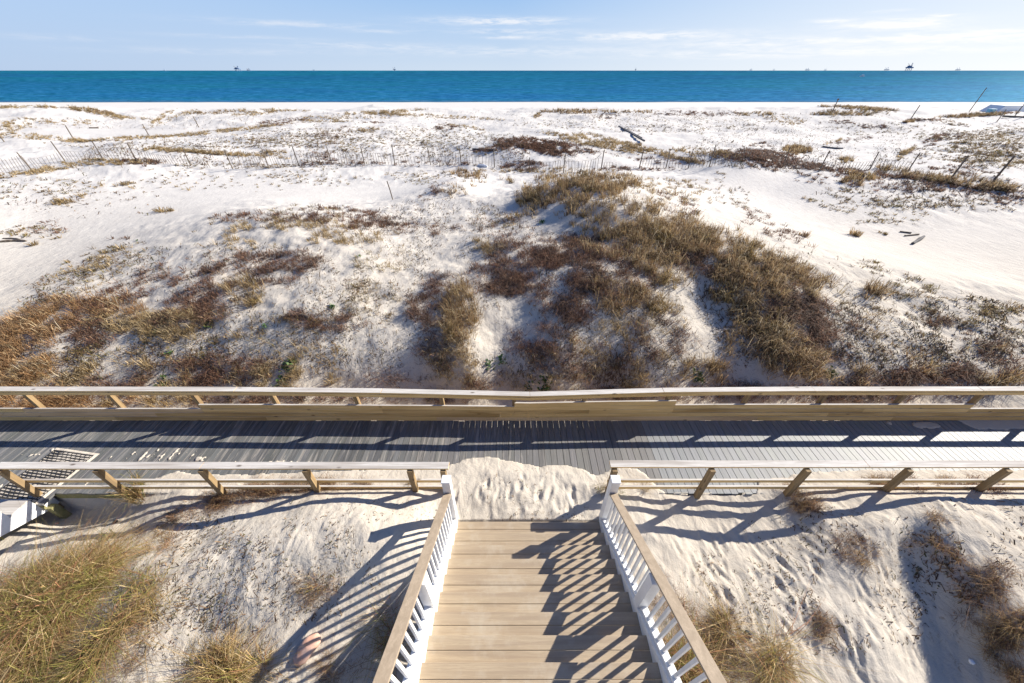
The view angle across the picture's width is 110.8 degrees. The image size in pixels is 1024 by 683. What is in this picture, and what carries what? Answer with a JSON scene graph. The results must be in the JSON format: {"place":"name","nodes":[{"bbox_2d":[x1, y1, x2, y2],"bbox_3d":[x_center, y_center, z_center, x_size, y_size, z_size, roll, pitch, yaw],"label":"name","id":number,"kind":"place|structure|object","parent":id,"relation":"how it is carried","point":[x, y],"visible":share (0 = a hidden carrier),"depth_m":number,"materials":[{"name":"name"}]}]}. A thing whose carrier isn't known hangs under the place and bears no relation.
{"place":"outdoors","nodes":[
{"label":"outdoors","id":0,"kind":"place"},
{"bbox_2d":[0,450,888,682],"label":"beach grass","id":1,"kind":"structure","parent":0,"point":[39,611],"depth_m":5.33,"materials":[{"name":"plant"}]},
{"bbox_2d":[0,102,1023,682],"bbox_3d":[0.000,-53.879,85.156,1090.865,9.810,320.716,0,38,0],"label":"ground","id":2,"kind":"structure","parent":0,"point":[960,254],"depth_m":10.53,"materials":[{"name":"white sand"}]},
{"bbox_2d":[0,239,26,241],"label":"drift branch","id":3,"kind":"object","parent":2,"relation":"on","point":[18,240],"visible":1,"depth_m":17.29,"materials":[{"name":"grey wood"}]},
{"bbox_2d":[24,239,38,245],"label":"grass clump","id":4,"kind":"object","parent":2,"relation":"on","point":[33,244],"visible":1,"depth_m":16.95,"materials":[{"name":"brown plant"}]},
{"bbox_2d":[49,197,73,203],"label":"grass clump","id":5,"kind":"object","parent":2,"relation":"on","point":[61,200],"visible":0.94,"depth_m":21.50,"materials":[{"name":"beige plant"}]},
{"bbox_2d":[89,524,115,543],"bbox_3d":[-7.647,3.626,6.579,0.519,0.461,0.474,21,42,25],"label":"green weed","id":6,"kind":"object","parent":2,"relation":"on","point":[104,535],"visible":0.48,"depth_m":6.66,"materials":[{"name":"plant"}]},
{"bbox_2d":[54,470,157,526],"bbox_3d":[-7.983,3.102,7.098,1.663,0.744,1.749,28,46,32],"label":"grass clump","id":7,"kind":"object","parent":2,"relation":"on","point":[134,493],"visible":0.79,"depth_m":7.24,"materials":[{"name":"brown plant"}]},
{"bbox_2d":[112,243,123,249],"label":"grass clump","id":8,"kind":"object","parent":2,"relation":"on","point":[121,246],"visible":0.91,"depth_m":15.73,"materials":[{"name":"brown plant"}]},
{"bbox_2d":[114,181,134,185],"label":"grass clump","id":9,"kind":"object","parent":2,"relation":"on","point":[124,183],"visible":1,"depth_m":24.35,"materials":[{"name":"beige plant"}]},
{"bbox_2d":[151,206,173,212],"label":"grass clump","id":10,"kind":"object","parent":2,"relation":"on","point":[156,210],"visible":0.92,"depth_m":20.37,"materials":[{"name":"beige plant"}]},
{"bbox_2d":[153,375,171,386],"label":"leafy plant","id":11,"kind":"object","parent":2,"relation":"on","point":[164,376],"visible":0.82,"depth_m":9.63,"materials":[{"name":"green plant"}]},
{"bbox_2d":[275,375,287,386],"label":"leafy plant","id":12,"kind":"object","parent":2,"relation":"on","point":[279,376],"visible":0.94,"depth_m":9.57,"materials":[{"name":"green plant"}]},
{"bbox_2d":[279,358,296,371],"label":"leafy plant","id":13,"kind":"object","parent":2,"relation":"on","point":[284,363],"visible":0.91,"depth_m":9.75,"materials":[{"name":"green plant"}]},
{"bbox_2d":[285,312,310,318],"bbox_3d":[-6.400,-0.779,10.580,0.757,0.167,0.202,2,38,3],"label":"drift log","id":14,"kind":"object","parent":2,"relation":"on","point":[290,314],"visible":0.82,"depth_m":10.53,"materials":[{"name":"brown wood"}]},
{"bbox_2d":[282,565,329,601],"bbox_3d":[-3.186,3.820,5.642,0.765,0.162,0.772,23,43,27],"label":"grass clump","id":15,"kind":"object","parent":2,"relation":"on","point":[308,584],"visible":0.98,"depth_m":5.61,"materials":[{"name":"brown plant"}]},
{"bbox_2d":[293,632,320,666],"bbox_3d":[-2.989,4.494,5.161,0.220,0.184,0.400,25,44,29],"label":"stone slab","id":16,"kind":"object","parent":2,"relation":"on","point":[311,642],"depth_m":5.12,"materials":[{"name":"stone"}]},
{"bbox_2d":[346,625,408,682],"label":"grass clump","id":17,"kind":"object","parent":2,"relation":"on","point":[378,653],"visible":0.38,"depth_m":5.20,"materials":[{"name":"brown plant"}]},
{"bbox_2d":[448,166,467,174],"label":"grass clump","id":18,"kind":"object","parent":2,"relation":"on","point":[457,170],"visible":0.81,"depth_m":27.47,"materials":[{"name":"beige plant"}]},
{"bbox_2d":[0,141,920,172],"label":"sand fence","id":19,"kind":"object","parent":2,"relation":"on","point":[130,150],"visible":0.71,"depth_m":27.68,"materials":[{"name":"brown wood"}]},
{"bbox_2d":[472,148,494,150],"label":"drift beam","id":20,"kind":"structure","parent":2,"relation":"on","point":[482,149],"depth_m":30.77,"materials":[{"name":"wood"}]},
{"bbox_2d":[485,359,495,369],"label":"leafy plant","id":21,"kind":"object","parent":2,"relation":"on","point":[489,363],"visible":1,"depth_m":9.88,"materials":[{"name":"green plant"}]},
{"bbox_2d":[498,354,506,364],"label":"leafy plant","id":22,"kind":"object","parent":2,"relation":"on","point":[499,357],"visible":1,"depth_m":9.97,"materials":[{"name":"green plant"}]},
{"bbox_2d":[0,103,1023,419],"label":"dune grass","id":23,"kind":"structure","parent":2,"relation":"on","point":[744,259],"depth_m":11.47,"materials":[{"name":"brown plant"}]},
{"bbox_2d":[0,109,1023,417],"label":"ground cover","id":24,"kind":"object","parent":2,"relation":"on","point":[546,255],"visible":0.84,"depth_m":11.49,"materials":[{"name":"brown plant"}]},
{"bbox_2d":[0,420,1023,508],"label":"boardwalk","id":25,"kind":"structure","parent":2,"relation":"on","point":[294,441],"depth_m":8.42,"materials":[{"name":"grey wood"}]},
{"bbox_2d":[0,497,71,536],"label":"white stairs","id":26,"kind":"structure","parent":25,"relation":"on","point":[12,516],"depth_m":7.06,"materials":[{"name":"paint"}]},
{"bbox_2d":[0,450,93,502],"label":"door mat","id":27,"kind":"object","parent":25,"relation":"on","point":[41,474],"depth_m":7.73,"materials":[{"name":"black rubber"}]},
{"bbox_2d":[0,448,98,503],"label":"sand patch","id":28,"kind":"object","parent":25,"relation":"on","point":[68,477],"visible":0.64,"depth_m":7.76,"materials":[{"name":"white sand"}]},
{"bbox_2d":[0,462,448,507],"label":"timber railing","id":29,"kind":"object","parent":25,"relation":"on","point":[104,476],"visible":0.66,"depth_m":6.89,"materials":[{"name":"brown wood"}]},
{"bbox_2d":[0,386,1023,420],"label":"timber railing","id":30,"kind":"object","parent":25,"relation":"on","point":[666,409],"visible":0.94,"depth_m":8.67,"materials":[{"name":"brown wood"}]},
{"bbox_2d":[605,460,1023,498],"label":"timber railing","id":31,"kind":"object","parent":25,"relation":"attached to","point":[902,476],"visible":0.77,"depth_m":6.92,"materials":[{"name":"brown wood"}]},
{"bbox_2d":[0,108,1023,669],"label":"dune grass","id":32,"kind":"object","parent":2,"relation":"on","point":[886,358],"visible":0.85,"depth_m":10.16,"materials":[{"name":"brown plant"}]},
{"bbox_2d":[62,468,1023,682],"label":"dry weeds","id":33,"kind":"object","parent":2,"relation":"on","point":[220,500],"visible":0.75,"depth_m":5.74,"materials":[{"name":"brown plant"}]},
{"bbox_2d":[537,375,551,390],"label":"leafy plant","id":34,"kind":"object","parent":2,"relation":"on","point":[544,380],"visible":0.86,"depth_m":9.60,"materials":[{"name":"green plant"}]},
{"bbox_2d":[372,475,726,682],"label":"beach stairs","id":35,"kind":"structure","parent":2,"relation":"on","point":[536,602],"depth_m":4.74,"materials":[{"name":"beige wood"}]},
{"bbox_2d":[589,478,605,499],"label":"grass clump","id":36,"kind":"object","parent":2,"relation":"on","point":[601,487],"visible":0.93,"depth_m":7.35,"materials":[{"name":"beige plant"}]},
{"bbox_2d":[618,126,644,141],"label":"drift beam","id":37,"kind":"structure","parent":2,"relation":"on","point":[638,137],"depth_m":37.12,"materials":[{"name":"grey wood"}]},
{"bbox_2d":[626,470,664,496],"bbox_3d":[2.692,3.024,7.446,1.155,0.258,0.803,21,42,25],"label":"grass clump","id":38,"kind":"object","parent":2,"relation":"on","point":[647,489],"visible":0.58,"depth_m":7.43,"materials":[{"name":"beige plant"}]},
{"bbox_2d":[693,367,704,384],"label":"leafy plant","id":39,"kind":"object","parent":2,"relation":"on","point":[701,379],"visible":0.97,"depth_m":9.71,"materials":[{"name":"green plant"}]},
{"bbox_2d":[744,630,752,637],"bbox_3d":[3.707,4.578,5.528,0.120,0.090,0.108,0,38,0],"label":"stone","id":40,"kind":"object","parent":2,"relation":"on","point":[747,631],"visible":0.71,"depth_m":5.51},
{"bbox_2d":[798,231,811,237],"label":"grass clump","id":41,"kind":"object","parent":2,"relation":"on","point":[806,235],"visible":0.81,"depth_m":15.80,"materials":[{"name":"brown plant"}]},
{"bbox_2d":[798,493,832,518],"bbox_3d":[5.992,3.240,6.944,0.884,0.218,0.898,0,38,0],"label":"grass clump","id":42,"kind":"object","parent":2,"relation":"on","point":[813,499],"visible":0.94,"depth_m":6.97,"materials":[{"name":"brown plant"}]},
{"bbox_2d":[807,611,837,633],"bbox_3d":[4.892,4.430,5.557,0.514,0.134,0.475,9,38,11],"label":"grass clump","id":43,"kind":"object","parent":2,"relation":"on","point":[823,620],"visible":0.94,"depth_m":5.57,"materials":[{"name":"brown plant"}]},
{"bbox_2d":[826,365,837,378],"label":"leafy plant","id":44,"kind":"object","parent":2,"relation":"on","point":[833,370],"visible":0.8,"depth_m":9.73,"materials":[{"name":"green plant"}]},
{"bbox_2d":[846,225,863,236],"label":"grass clump","id":45,"kind":"object","parent":2,"relation":"on","point":[856,233],"visible":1,"depth_m":17.39,"materials":[{"name":"brown plant"}]},
{"bbox_2d":[843,167,877,178],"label":"grass clump","id":46,"kind":"object","parent":2,"relation":"on","point":[859,173],"visible":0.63,"depth_m":24.70,"materials":[{"name":"brown plant"}]},
{"bbox_2d":[845,545,896,593],"bbox_3d":[6.075,3.807,6.033,0.715,0.208,0.914,-8,38,-10],"label":"grass clump","id":47,"kind":"object","parent":2,"relation":"on","point":[866,561],"visible":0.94,"depth_m":6.12,"materials":[{"name":"brown plant"}]},
{"bbox_2d":[862,277,913,295],"bbox_3d":[12.043,-1.789,11.590,1.337,0.619,1.244,-6,38,-8],"label":"grass clump","id":48,"kind":"object","parent":2,"relation":"on","point":[881,289],"visible":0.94,"depth_m":11.60,"materials":[{"name":"brown plant"}]},
{"bbox_2d":[911,235,924,244],"bbox_3d":[19.853,-4.957,17.260,1.739,0.173,0.170,-22,43,-26],"label":"driftwood stump","id":49,"kind":"object","parent":2,"relation":"on","point":[918,240],"visible":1,"depth_m":17.15,"materials":[{"name":"grey wood"}]},
{"bbox_2d":[951,155,969,176],"bbox_3d":[29.057,-11.137,23.086,0.195,1.862,0.100,0,38,0],"label":"wooden post","id":50,"kind":"object","parent":2,"relation":"on","point":[961,164],"visible":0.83,"depth_m":22.87,"materials":[{"name":"grey wood"}]},
{"bbox_2d":[980,104,1023,111],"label":"beached boat","id":51,"kind":"object","parent":2,"relation":"on","point":[1008,107],"visible":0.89,"depth_m":56.84,"materials":[{"name":"white paint"}]},
{"bbox_2d":[992,155,1015,181],"bbox_3d":[31.064,-10.720,22.481,0.255,2.014,0.110,0,38,0],"label":"wooden post","id":52,"kind":"object","parent":2,"relation":"on","point":[1003,168],"visible":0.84,"depth_m":22.31,"materials":[{"name":"grey wood"}]},
{"bbox_2d":[1002,115,1022,117],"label":"drift beam","id":53,"kind":"structure","parent":2,"relation":"on","point":[1012,116],"depth_m":51.71,"materials":[{"name":"grey wood"}]},
{"bbox_2d":[0,71,1023,101],"bbox_3d":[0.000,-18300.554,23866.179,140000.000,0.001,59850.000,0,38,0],"label":"water","id":54,"kind":"structure","parent":0,"point":[489,86],"depth_m":276.91,"materials":[{"name":"blue liquid"}]},
{"bbox_2d":[0,0,1023,70],"label":"sky","id":55,"kind":"structure","parent":0,"point":[36,35],"materials":[{"name":"blue"}]}
]}

